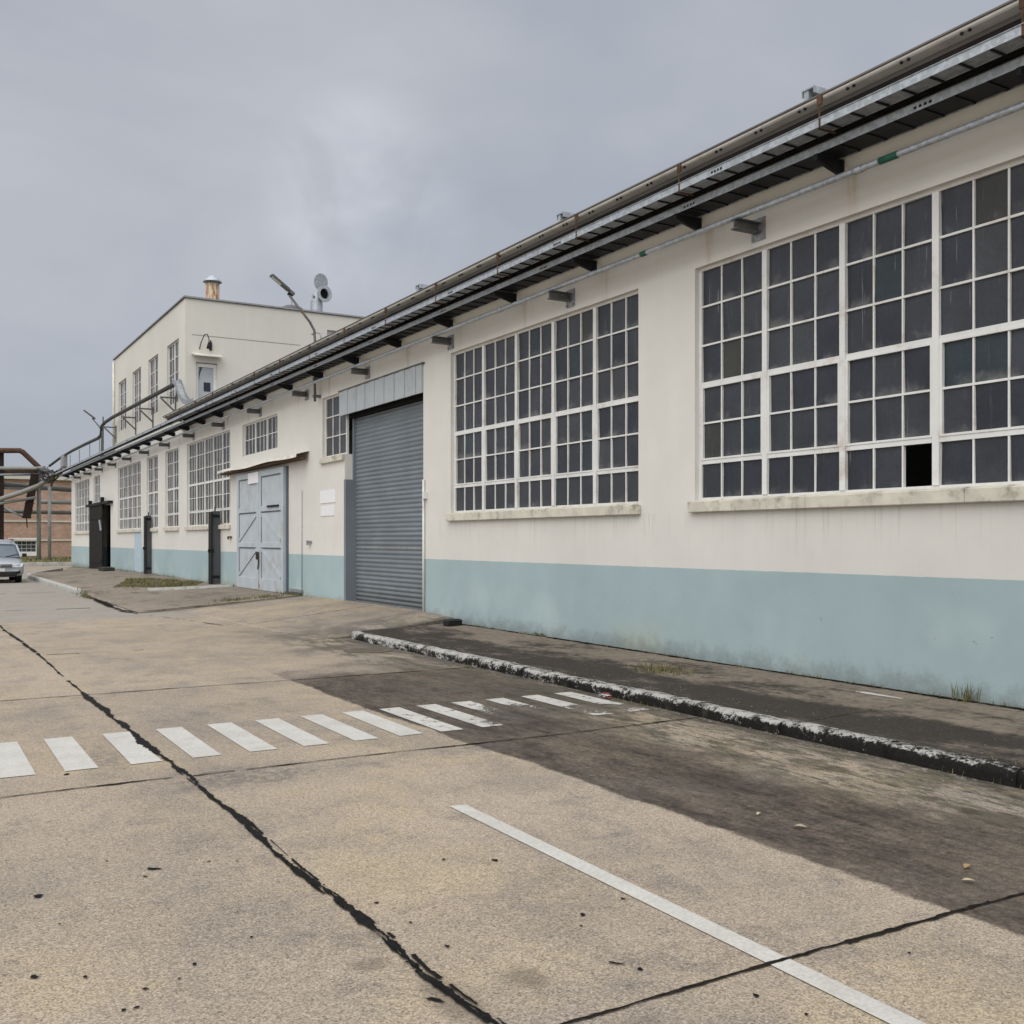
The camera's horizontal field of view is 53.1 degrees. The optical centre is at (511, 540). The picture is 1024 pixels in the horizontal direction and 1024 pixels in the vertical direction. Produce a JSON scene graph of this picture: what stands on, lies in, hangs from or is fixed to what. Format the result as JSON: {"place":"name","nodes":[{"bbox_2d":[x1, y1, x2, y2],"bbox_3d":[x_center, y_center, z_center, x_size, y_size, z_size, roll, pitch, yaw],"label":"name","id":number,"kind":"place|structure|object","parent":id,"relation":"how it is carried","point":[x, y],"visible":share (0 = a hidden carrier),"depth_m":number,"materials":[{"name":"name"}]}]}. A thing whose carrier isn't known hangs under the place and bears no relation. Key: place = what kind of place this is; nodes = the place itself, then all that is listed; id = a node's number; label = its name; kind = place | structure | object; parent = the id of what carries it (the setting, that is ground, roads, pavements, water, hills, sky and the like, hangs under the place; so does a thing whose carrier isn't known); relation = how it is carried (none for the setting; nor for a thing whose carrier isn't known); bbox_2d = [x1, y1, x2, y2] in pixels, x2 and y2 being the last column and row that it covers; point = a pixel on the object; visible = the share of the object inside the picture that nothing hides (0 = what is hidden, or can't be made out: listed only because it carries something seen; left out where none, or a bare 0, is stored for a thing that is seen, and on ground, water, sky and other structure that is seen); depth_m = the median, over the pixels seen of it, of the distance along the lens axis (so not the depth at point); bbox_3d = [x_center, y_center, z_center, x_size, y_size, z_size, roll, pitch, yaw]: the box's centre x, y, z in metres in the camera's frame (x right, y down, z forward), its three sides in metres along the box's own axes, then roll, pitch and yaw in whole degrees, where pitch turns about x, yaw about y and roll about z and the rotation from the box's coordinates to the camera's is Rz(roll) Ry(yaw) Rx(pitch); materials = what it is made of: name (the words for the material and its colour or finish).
{"place":"outdoors","nodes":[
{"label":"outdoors","id":0,"kind":"place"},
{"bbox_2d":[20,555,71,561],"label":"verge","id":1,"kind":"structure","parent":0,"point":[44,560],"depth_m":71.99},
{"bbox_2d":[0,453,53,559],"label":"pipe rack","id":2,"kind":"object","parent":1,"relation":"on","point":[2,488],"visible":0.62,"depth_m":74.14,"materials":[{"name":"metal"}]},
{"bbox_2d":[0,473,37,475],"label":"overhead pipe","id":3,"kind":"object","parent":2,"relation":"attached to","point":[17,474],"visible":1,"depth_m":73.76,"materials":[{"name":"metal"}]},
{"bbox_2d":[0,448,40,470],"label":"overhead pipe","id":4,"kind":"object","parent":2,"relation":"attached to","point":[30,459],"visible":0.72,"depth_m":73.75,"materials":[{"name":"metal"}]},
{"bbox_2d":[4,509,71,514],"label":"overhead pipe","id":5,"kind":"object","parent":2,"relation":"attached to","point":[46,512],"visible":0.51,"depth_m":77.65,"materials":[{"name":"grey metal"}]},
{"bbox_2d":[4,482,71,491],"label":"overhead pipe","id":6,"kind":"object","parent":2,"relation":"attached to","point":[54,488],"visible":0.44,"depth_m":76.65,"materials":[{"name":"grey metal"}]},
{"bbox_2d":[36,467,62,482],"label":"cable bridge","id":7,"kind":"structure","parent":2,"relation":"attached to","point":[47,471],"depth_m":66.15,"materials":[{"name":"grey metal"}]},
{"bbox_2d":[0,466,45,469],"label":"overhead pipe","id":8,"kind":"object","parent":7,"relation":"attached to","point":[17,468],"visible":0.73,"depth_m":73.33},
{"bbox_2d":[22,474,38,527],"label":"hanging chute","id":9,"kind":"object","parent":7,"relation":"hanging from","point":[27,510],"visible":0.89,"depth_m":73.72,"materials":[{"name":"metal"}]},
{"bbox_2d":[0,467,66,501],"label":"overhead pipe","id":10,"kind":"object","parent":7,"relation":"attached to","point":[25,490],"visible":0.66,"depth_m":72.49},
{"bbox_2d":[0,496,35,504],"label":"overhead pipe","id":11,"kind":"object","parent":10,"relation":"attached to","point":[17,500],"visible":1,"depth_m":73.11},
{"bbox_2d":[41,500,71,504],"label":"overhead pipe","id":12,"kind":"object","parent":2,"relation":"attached to","point":[66,502],"visible":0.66,"depth_m":78.12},
{"bbox_2d":[31,567,225,596],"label":"pavement","id":13,"kind":"structure","parent":0,"point":[94,582],"depth_m":34.94,"materials":[{"name":"concrete"}]},
{"bbox_2d":[98,567,114,570],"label":"concrete block","id":14,"kind":"structure","parent":13,"relation":"on","point":[106,568],"depth_m":43.19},
{"bbox_2d":[143,512,150,573],"bbox_3d":[-13.801,0.126,38.656,0.316,2.356,0.350,0,0,-30],"label":"steel panel","id":15,"kind":"object","parent":13,"relation":"on","point":[147,545],"visible":0.84,"depth_m":38.57,"materials":[{"name":"grey paint"}]},
{"bbox_2d":[113,577,202,587],"bbox_3d":[-10.948,1.284,31.987,2.496,0.159,6.351,0,0,-17],"label":"grass patch","id":16,"kind":"object","parent":13,"relation":"on","point":[127,582],"visible":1,"depth_m":30.68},
{"bbox_2d":[72,566,301,602],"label":"sparse grass","id":17,"kind":"structure","parent":13,"relation":"on","point":[239,598],"depth_m":24.13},
{"bbox_2d":[208,507,219,583],"bbox_3d":[-8.779,0.172,30.064,0.361,2.283,0.350,0,0,-30],"label":"steel panel","id":18,"kind":"object","parent":13,"relation":"on","point":[213,548],"visible":0.9,"depth_m":29.98,"materials":[{"name":"grey paint"}]},
{"bbox_2d":[92,586,303,612],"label":"driveway","id":19,"kind":"structure","parent":0,"point":[146,602],"depth_m":24.88,"materials":[{"name":"concrete"}]},
{"bbox_2d":[147,584,234,590],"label":"kerb","id":20,"kind":"structure","parent":19,"relation":"on","point":[183,588],"depth_m":28.39,"materials":[{"name":"white paint"}]},
{"bbox_2d":[152,596,452,638],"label":"driveway","id":21,"kind":"structure","parent":0,"point":[332,622],"depth_m":18.99,"materials":[{"name":"concrete"}]},
{"bbox_2d":[0,0,1008,476],"label":"sky","id":22,"kind":"structure","parent":0,"point":[150,150],"materials":[{"name":"grey"}]},
{"bbox_2d":[0,566,1023,1023],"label":"road","id":23,"kind":"structure","parent":0,"point":[664,808],"depth_m":5.07,"materials":[{"name":"concrete"}]},
{"bbox_2d":[0,539,26,581],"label":"parked car","id":24,"kind":"object","parent":23,"relation":"on","point":[11,566],"visible":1,"depth_m":37.44,"materials":[{"name":"silver metal"}]},
{"bbox_2d":[0,742,35,777],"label":"crosswalk stripe","id":25,"kind":"object","parent":23,"relation":"on","point":[14,761],"visible":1,"depth_m":7.12,"materials":[{"name":"paint"}]},
{"bbox_2d":[27,568,83,595],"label":"kerb","id":26,"kind":"structure","parent":23,"relation":"on","point":[65,587],"depth_m":34.48,"materials":[{"name":"white paint"}]},
{"bbox_2d":[44,737,98,770],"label":"crosswalk stripe","id":27,"kind":"object","parent":23,"relation":"on","point":[70,753],"visible":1,"depth_m":7.38,"materials":[{"name":"paint"}]},
{"bbox_2d":[103,732,161,763],"bbox_3d":[-2.861,1.546,7.667,0.208,0.001,1.280,0,0,-30],"label":"crosswalk stripe","id":28,"kind":"object","parent":23,"relation":"on","point":[128,747],"visible":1,"depth_m":7.60,"materials":[{"name":"paint"}]},
{"bbox_2d":[156,727,220,757],"bbox_3d":[-2.503,1.546,7.876,0.208,0.001,1.282,0,0,-30],"label":"crosswalk stripe","id":29,"kind":"object","parent":23,"relation":"on","point":[189,743],"visible":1,"depth_m":7.82,"materials":[{"name":"paint"}]},
{"bbox_2d":[207,722,276,751],"bbox_3d":[-2.147,1.546,8.084,0.211,0.001,1.285,0,0,-30],"label":"crosswalk stripe","id":30,"kind":"object","parent":23,"relation":"on","point":[245,739],"visible":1,"depth_m":8.02,"materials":[{"name":"paint"}]},
{"bbox_2d":[0,625,505,1023],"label":"tar seam","id":31,"kind":"object","parent":23,"relation":"on","point":[365,920],"visible":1,"depth_m":4.56,"materials":[{"name":"asphalt"}]},
{"bbox_2d":[255,718,328,745],"bbox_3d":[-1.796,1.546,8.290,0.210,0.001,1.285,0,0,-30],"label":"crosswalk stripe","id":32,"kind":"object","parent":23,"relation":"on","point":[293,733],"visible":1,"depth_m":8.23,"materials":[{"name":"paint"}]},
{"bbox_2d":[301,714,376,740],"bbox_3d":[-1.450,1.546,8.494,0.204,0.001,1.283,0,0,-30],"label":"crosswalk stripe","id":33,"kind":"object","parent":23,"relation":"on","point":[346,730],"visible":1,"depth_m":8.45,"materials":[{"name":"paint"}]},
{"bbox_2d":[351,631,362,639],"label":"kerb","id":34,"kind":"structure","parent":23,"relation":"on","point":[354,634],"depth_m":16.03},
{"bbox_2d":[343,648,391,652],"bbox_3d":[-2.023,1.543,14.363,0.680,0.006,0.680,0,0,-30],"label":"manhole cover","id":35,"kind":"object","parent":23,"relation":"on","point":[365,650],"visible":1,"depth_m":14.32,"materials":[{"name":"metal"}]},
{"bbox_2d":[358,633,389,645],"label":"kerb","id":36,"kind":"structure","parent":23,"relation":"on","point":[370,638],"depth_m":15.41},
{"bbox_2d":[342,710,421,735],"bbox_3d":[-1.120,1.546,8.691,0.210,0.001,1.281,0,0,-30],"label":"crosswalk stripe","id":37,"kind":"object","parent":23,"relation":"on","point":[385,724],"visible":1,"depth_m":8.63,"materials":[{"name":"paint"}]},
{"bbox_2d":[384,638,417,651],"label":"kerb","id":38,"kind":"structure","parent":23,"relation":"on","point":[403,645],"depth_m":14.56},
{"bbox_2d":[381,707,461,730],"bbox_3d":[-0.806,1.546,8.874,0.205,0.001,1.281,0,0,-30],"label":"crosswalk stripe","id":39,"kind":"object","parent":23,"relation":"on","point":[415,717],"visible":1,"depth_m":8.82,"materials":[{"name":"paint"}]},
{"bbox_2d":[411,644,448,658],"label":"kerb","id":40,"kind":"structure","parent":23,"relation":"on","point":[431,651],"depth_m":13.71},
{"bbox_2d":[418,704,501,726],"bbox_3d":[-0.482,1.546,9.063,0.204,0.001,1.283,0,0,-30],"label":"crosswalk stripe","id":41,"kind":"object","parent":23,"relation":"on","point":[465,717],"visible":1,"depth_m":9.08,"materials":[{"name":"paint"}]},
{"bbox_2d":[443,650,489,667],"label":"kerb","id":42,"kind":"structure","parent":23,"relation":"on","point":[462,658],"depth_m":12.85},
{"bbox_2d":[30,773,910,1014],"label":"tar spots","id":43,"kind":"object","parent":23,"relation":"on","point":[429,998],"visible":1,"depth_m":3.74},
{"bbox_2d":[451,701,492,713],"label":"crosswalk stripe","id":44,"kind":"object","parent":23,"relation":"on","point":[474,706],"visible":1,"depth_m":9.63,"materials":[{"name":"paint"}]},
{"bbox_2d":[480,658,531,676],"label":"kerb","id":45,"kind":"structure","parent":23,"relation":"on","point":[506,667],"depth_m":12.01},
{"bbox_2d":[2,592,1023,1023],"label":"slab joint","id":46,"kind":"object","parent":23,"relation":"on","point":[886,930],"visible":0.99,"depth_m":4.08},
{"bbox_2d":[486,698,542,708],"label":"crosswalk stripe","id":47,"kind":"object","parent":23,"relation":"on","point":[502,700],"visible":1,"depth_m":9.81,"materials":[{"name":"paint"}]},
{"bbox_2d":[521,667,576,687],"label":"kerb","id":48,"kind":"structure","parent":23,"relation":"on","point":[555,677],"depth_m":11.17,"materials":[{"name":"concrete"}]},
{"bbox_2d":[522,695,611,714],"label":"crosswalk stripe","id":49,"kind":"object","parent":23,"relation":"on","point":[556,702],"visible":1,"depth_m":9.81,"materials":[{"name":"paint"}]},
{"bbox_2d":[570,677,633,700],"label":"kerb","id":50,"kind":"structure","parent":23,"relation":"on","point":[594,686],"depth_m":10.32,"materials":[{"name":"concrete"}]},
{"bbox_2d":[555,692,648,711],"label":"crosswalk stripe","id":51,"kind":"object","parent":23,"relation":"on","point":[586,698],"visible":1,"depth_m":9.93,"materials":[{"name":"paint"}]},
{"bbox_2d":[337,635,996,786],"bbox_3d":[1.181,1.480,10.273,1.507,0.136,13.477,0,0,-30],"label":"grit","id":52,"kind":"object","parent":23,"relation":"on","point":[665,710],"visible":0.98,"depth_m":9.13,"materials":[{"name":"gravel"}]},
{"bbox_2d":[627,688,707,715],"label":"kerb","id":53,"kind":"structure","parent":23,"relation":"on","point":[666,701],"depth_m":9.43,"materials":[{"name":"concrete"}]},
{"bbox_2d":[450,804,925,1023],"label":"road line","id":54,"kind":"object","parent":23,"relation":"on","point":[866,1003],"visible":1,"depth_m":4.07,"materials":[{"name":"paint"}]},
{"bbox_2d":[694,703,787,734],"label":"kerb","id":55,"kind":"structure","parent":23,"relation":"on","point":[746,719],"depth_m":8.57,"materials":[{"name":"concrete"}]},
{"bbox_2d":[780,720,899,757],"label":"kerb","id":56,"kind":"structure","parent":23,"relation":"on","point":[839,738],"depth_m":7.69,"materials":[{"name":"concrete"}]},
{"bbox_2d":[884,742,1023,787],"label":"kerb","id":57,"kind":"structure","parent":23,"relation":"on","point":[1001,773],"depth_m":6.81,"materials":[{"name":"concrete"}]},
{"bbox_2d":[1017,769,1023,788],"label":"kerb","id":58,"kind":"structure","parent":23,"relation":"on","point":[1020,779],"depth_m":6.39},
{"bbox_2d":[361,624,1023,766],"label":"pavement","id":59,"kind":"structure","parent":0,"point":[944,724],"depth_m":9.51,"materials":[{"name":"concrete"}]},
{"bbox_2d":[442,618,462,625],"bbox_3d":[-0.966,1.336,16.680,0.280,0.108,0.220,0,0,-30],"label":"bait box","id":60,"kind":"object","parent":59,"relation":"on","point":[453,622],"visible":1,"depth_m":16.60,"materials":[{"name":"black plastic"}]},
{"bbox_2d":[627,660,695,675],"bbox_3d":[1.613,1.381,11.094,0.564,0.086,0.922,0,0,-30],"label":"weed","id":61,"kind":"object","parent":59,"relation":"on","point":[658,668],"visible":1,"depth_m":11.06,"materials":[{"name":"green plant"}]},
{"bbox_2d":[375,624,1022,787],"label":"moss tufts","id":62,"kind":"object","parent":59,"relation":"on","point":[743,667],"visible":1,"depth_m":10.25,"materials":[{"name":"green plant"}]},
{"bbox_2d":[463,624,1023,709],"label":"dirt line","id":63,"kind":"object","parent":59,"relation":"on","point":[777,671],"visible":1,"depth_m":10.52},
{"bbox_2d":[857,691,903,698],"bbox_3d":[3.295,1.389,9.194,0.083,0.003,0.512,0,0,-30],"label":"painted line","id":64,"kind":"object","parent":59,"relation":"on","point":[878,694],"visible":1,"depth_m":9.21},
{"bbox_2d":[951,683,981,702],"bbox_3d":[3.912,1.285,8.777,0.280,0.201,0.239,0,0,26],"label":"weed","id":65,"kind":"object","parent":59,"relation":"on","point":[968,696],"visible":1,"depth_m":8.77,"materials":[{"name":"green plant"}]},
{"label":"ground","id":66,"kind":"structure","parent":0,"visible":0},
{"bbox_2d":[4,476,71,557],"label":"brick building","id":67,"kind":"structure","parent":66,"relation":"on","point":[20,533],"depth_m":84.06,"materials":[{"name":"brown brick"}]},
{"bbox_2d":[14,541,35,551],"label":"window","id":68,"kind":"structure","parent":67,"relation":"in","point":[24,546],"depth_m":83.51,"materials":[{"name":"white paint"}]},
{"bbox_2d":[23,562,71,565],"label":"kerb","id":69,"kind":"structure","parent":66,"relation":"on","point":[47,563],"depth_m":61.31,"materials":[{"name":"white paint"}]},
{"bbox_2d":[71,0,1023,707],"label":"warehouse","id":70,"kind":"structure","parent":66,"relation":"on","point":[787,436],"depth_m":11.70,"materials":[{"name":"paint"}]},
{"bbox_2d":[73,479,88,533],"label":"window","id":71,"kind":"structure","parent":70,"relation":"in","point":[82,488],"depth_m":54.78,"materials":[{"name":"glass"}]},
{"bbox_2d":[89,505,102,568],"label":"sliding door","id":72,"kind":"structure","parent":70,"relation":"in","point":[95,512],"depth_m":49.14,"materials":[{"name":"metal"}]},
{"bbox_2d":[95,475,99,502],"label":"window","id":73,"kind":"structure","parent":70,"relation":"in","point":[97,479],"depth_m":50.35,"materials":[{"name":"glass"}]},
{"bbox_2d":[116,461,140,532],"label":"window","id":74,"kind":"structure","parent":70,"relation":"in","point":[130,475],"depth_m":42.85,"materials":[{"name":"white paint"}]},
{"bbox_2d":[148,455,157,531],"bbox_3d":[-13.537,-1.735,38.585,0.187,2.830,2.166,0,0,-30],"label":"window","id":75,"kind":"structure","parent":70,"relation":"in","point":[153,461],"depth_m":38.61,"materials":[{"name":"glass"}]},
{"bbox_2d":[163,448,178,530],"bbox_3d":[-11.827,-1.735,35.675,0.187,2.830,2.216,0,0,-30],"label":"window","id":76,"kind":"structure","parent":70,"relation":"in","point":[172,456],"depth_m":35.67,"materials":[{"name":"glass"}]},
{"bbox_2d":[172,378,194,404],"bbox_3d":[-10.072,-4.607,31.594,0.222,1.137,2.851,0,0,-30],"label":"cable riser","id":77,"kind":"object","parent":70,"relation":"on","point":[184,398],"visible":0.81,"depth_m":32.05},
{"bbox_2d":[184,431,230,529],"bbox_3d":[-9.345,-1.735,31.450,0.187,2.830,5.416,0,0,-30],"label":"window","id":78,"kind":"structure","parent":70,"relation":"in","point":[208,489],"depth_m":31.54,"materials":[{"name":"glass"}]},
{"bbox_2d":[112,295,363,453],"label":"block","id":79,"kind":"structure","parent":70,"relation":"on","point":[161,351],"depth_m":35.48,"materials":[{"name":"white paint"}]},
{"bbox_2d":[48,383,175,470],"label":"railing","id":80,"kind":"object","parent":79,"relation":"attached to","point":[140,402],"visible":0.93,"depth_m":41.45,"materials":[{"name":"grey metal"}]},
{"bbox_2d":[61,455,66,467],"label":"cable box","id":81,"kind":"object","parent":80,"relation":"attached to","point":[63,461],"visible":1,"depth_m":57.21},
{"bbox_2d":[120,379,125,430],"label":"window","id":82,"kind":"structure","parent":79,"relation":"in","point":[123,384],"depth_m":44.44,"materials":[{"name":"white paint"}]},
{"bbox_2d":[134,368,140,423],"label":"window","id":83,"kind":"structure","parent":79,"relation":"in","point":[137,375],"depth_m":41.57,"materials":[{"name":"white paint"}]},
{"bbox_2d":[150,355,157,414],"bbox_3d":[-13.387,-5.800,38.469,0.064,2.140,1.800,0,0,-30],"label":"window","id":84,"kind":"structure","parent":79,"relation":"in","point":[154,362],"depth_m":38.70,"materials":[{"name":"white paint"}]},
{"bbox_2d":[169,340,178,404],"bbox_3d":[-11.703,-5.800,35.603,0.064,2.140,1.850,0,0,-30],"label":"window","id":85,"kind":"structure","parent":79,"relation":"in","point":[174,348],"depth_m":35.87,"materials":[{"name":"glass"}]},
{"bbox_2d":[196,363,216,399],"bbox_3d":[-10.297,-5.277,34.422,0.705,1.854,0.090,0,0,-30],"label":"door","id":86,"kind":"structure","parent":79,"relation":"in","point":[206,374],"depth_m":34.40,"materials":[{"name":"white paint"}]},
{"bbox_2d":[203,274,221,298],"bbox_3d":[-10.538,-8.598,36.026,0.650,1.537,0.650,0,0,-30],"label":"roof flue","id":87,"kind":"object","parent":79,"relation":"on","point":[212,282],"visible":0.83,"depth_m":35.83,"materials":[{"name":"metal"}]},
{"bbox_2d":[311,273,331,311],"bbox_3d":[-7.098,-8.814,37.762,0.709,1.967,0.574,0,0,-44],"label":"exhaust cowl","id":88,"kind":"object","parent":79,"relation":"on","point":[320,295],"visible":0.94,"depth_m":37.59,"materials":[{"name":"metal"}]},
{"bbox_2d":[237,471,258,589],"bbox_3d":[-7.024,-0.250,27.292,0.073,3.072,2.020,0,0,-30],"label":"door leaf","id":89,"kind":"structure","parent":70,"relation":"in","point":[247,494],"depth_m":27.33,"materials":[{"name":"blue paint"}]},
{"bbox_2d":[248,472,258,483],"bbox_3d":[-6.762,-1.623,26.753,0.012,0.282,0.927,0,0,-30],"label":"sign","id":90,"kind":"object","parent":89,"relation":"attached to","point":[253,477],"visible":1,"depth_m":26.71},
{"bbox_2d":[245,415,276,455],"bbox_3d":[-6.531,-2.715,26.782,0.064,0.870,3.100,0,0,-30],"label":"window","id":91,"kind":"structure","parent":70,"relation":"in","point":[261,435],"depth_m":26.86,"materials":[{"name":"white paint"}]},
{"bbox_2d":[255,466,285,592],"bbox_3d":[-6.048,-0.250,25.566,0.138,3.072,2.113,0,0,-30],"label":"door leaf","id":92,"kind":"structure","parent":70,"relation":"in","point":[271,556],"depth_m":25.43,"materials":[{"name":"blue paint"}]},
{"bbox_2d":[269,274,320,401],"bbox_3d":[-4.739,-4.411,22.447,1.130,2.681,0.190,0,0,-30],"label":"street lamp","id":93,"kind":"object","parent":70,"relation":"attached to","point":[284,286],"visible":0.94,"depth_m":22.44,"materials":[{"name":"grey metal"}]},
{"bbox_2d":[320,489,335,503],"bbox_3d":[-4.014,-0.950,22.313,0.012,0.277,0.952,0,0,-30],"label":"sign","id":94,"kind":"object","parent":70,"relation":"attached to","point":[327,496],"visible":1,"depth_m":22.26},
{"bbox_2d":[321,505,334,515],"bbox_3d":[-4.019,-0.638,22.323,0.012,0.216,0.821,0,0,-30],"label":"sign","id":95,"kind":"object","parent":70,"relation":"attached to","point":[327,510],"visible":1,"depth_m":22.26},
{"bbox_2d":[319,394,348,463],"bbox_3d":[-3.842,-2.405,22.081,0.185,1.450,1.406,0,0,-30],"label":"window","id":96,"kind":"structure","parent":70,"relation":"in","point":[336,426],"depth_m":22.18,"materials":[{"name":"glass"}]},
{"bbox_2d":[353,401,422,610],"bbox_3d":[-2.337,-0.700,19.939,0.130,4.100,3.800,0,0,-30],"label":"roller door","id":97,"kind":"structure","parent":70,"relation":"in","point":[388,444],"depth_m":19.99,"materials":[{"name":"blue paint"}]},
{"bbox_2d":[415,284,428,291],"bbox_3d":[-1.205,-4.173,17.617,0.930,0.324,0.160,0,0,-30],"label":"roof bracket","id":98,"kind":"object","parent":70,"relation":"on","point":[418,287],"visible":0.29,"depth_m":17.38,"materials":[{"name":"metal"}]},
{"bbox_2d":[55,0,1023,474],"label":"cable tray","id":99,"kind":"object","parent":70,"relation":"attached to","point":[947,68],"visible":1,"depth_m":10.77,"materials":[{"name":"metal"}]},
{"bbox_2d":[59,56,1023,477],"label":"cable tray","id":100,"kind":"object","parent":70,"relation":"attached to","point":[831,154],"visible":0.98,"depth_m":11.40,"materials":[{"name":"metal"}]},
{"bbox_2d":[446,291,640,520],"bbox_3d":[0.295,-1.735,15.042,0.187,2.830,5.276,0,0,-30],"label":"window","id":101,"kind":"structure","parent":70,"relation":"in","point":[546,414],"depth_m":14.60,"materials":[{"name":"glass"}]},
{"bbox_2d":[64,101,1023,479],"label":"conduit pipe","id":102,"kind":"object","parent":70,"relation":"on","point":[894,155],"visible":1,"depth_m":11.22,"materials":[{"name":"metal"}]},
{"bbox_2d":[556,211,573,221],"bbox_3d":[1.034,-4.173,13.806,0.930,0.324,0.160,0,0,-30],"label":"roof bracket","id":103,"kind":"object","parent":70,"relation":"on","point":[561,216],"visible":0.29,"depth_m":13.58,"materials":[{"name":"metal"}]},
{"bbox_2d":[802,85,827,100],"bbox_3d":[3.237,-4.173,10.056,0.930,0.324,0.160,0,0,-30],"label":"roof bracket","id":104,"kind":"object","parent":70,"relation":"on","point":[811,92],"visible":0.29,"depth_m":9.83,"materials":[{"name":"metal"}]},
{"bbox_2d":[687,158,1023,512],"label":"window","id":105,"kind":"structure","parent":70,"relation":"in","point":[828,352],"depth_m":9.77,"materials":[{"name":"glass"}]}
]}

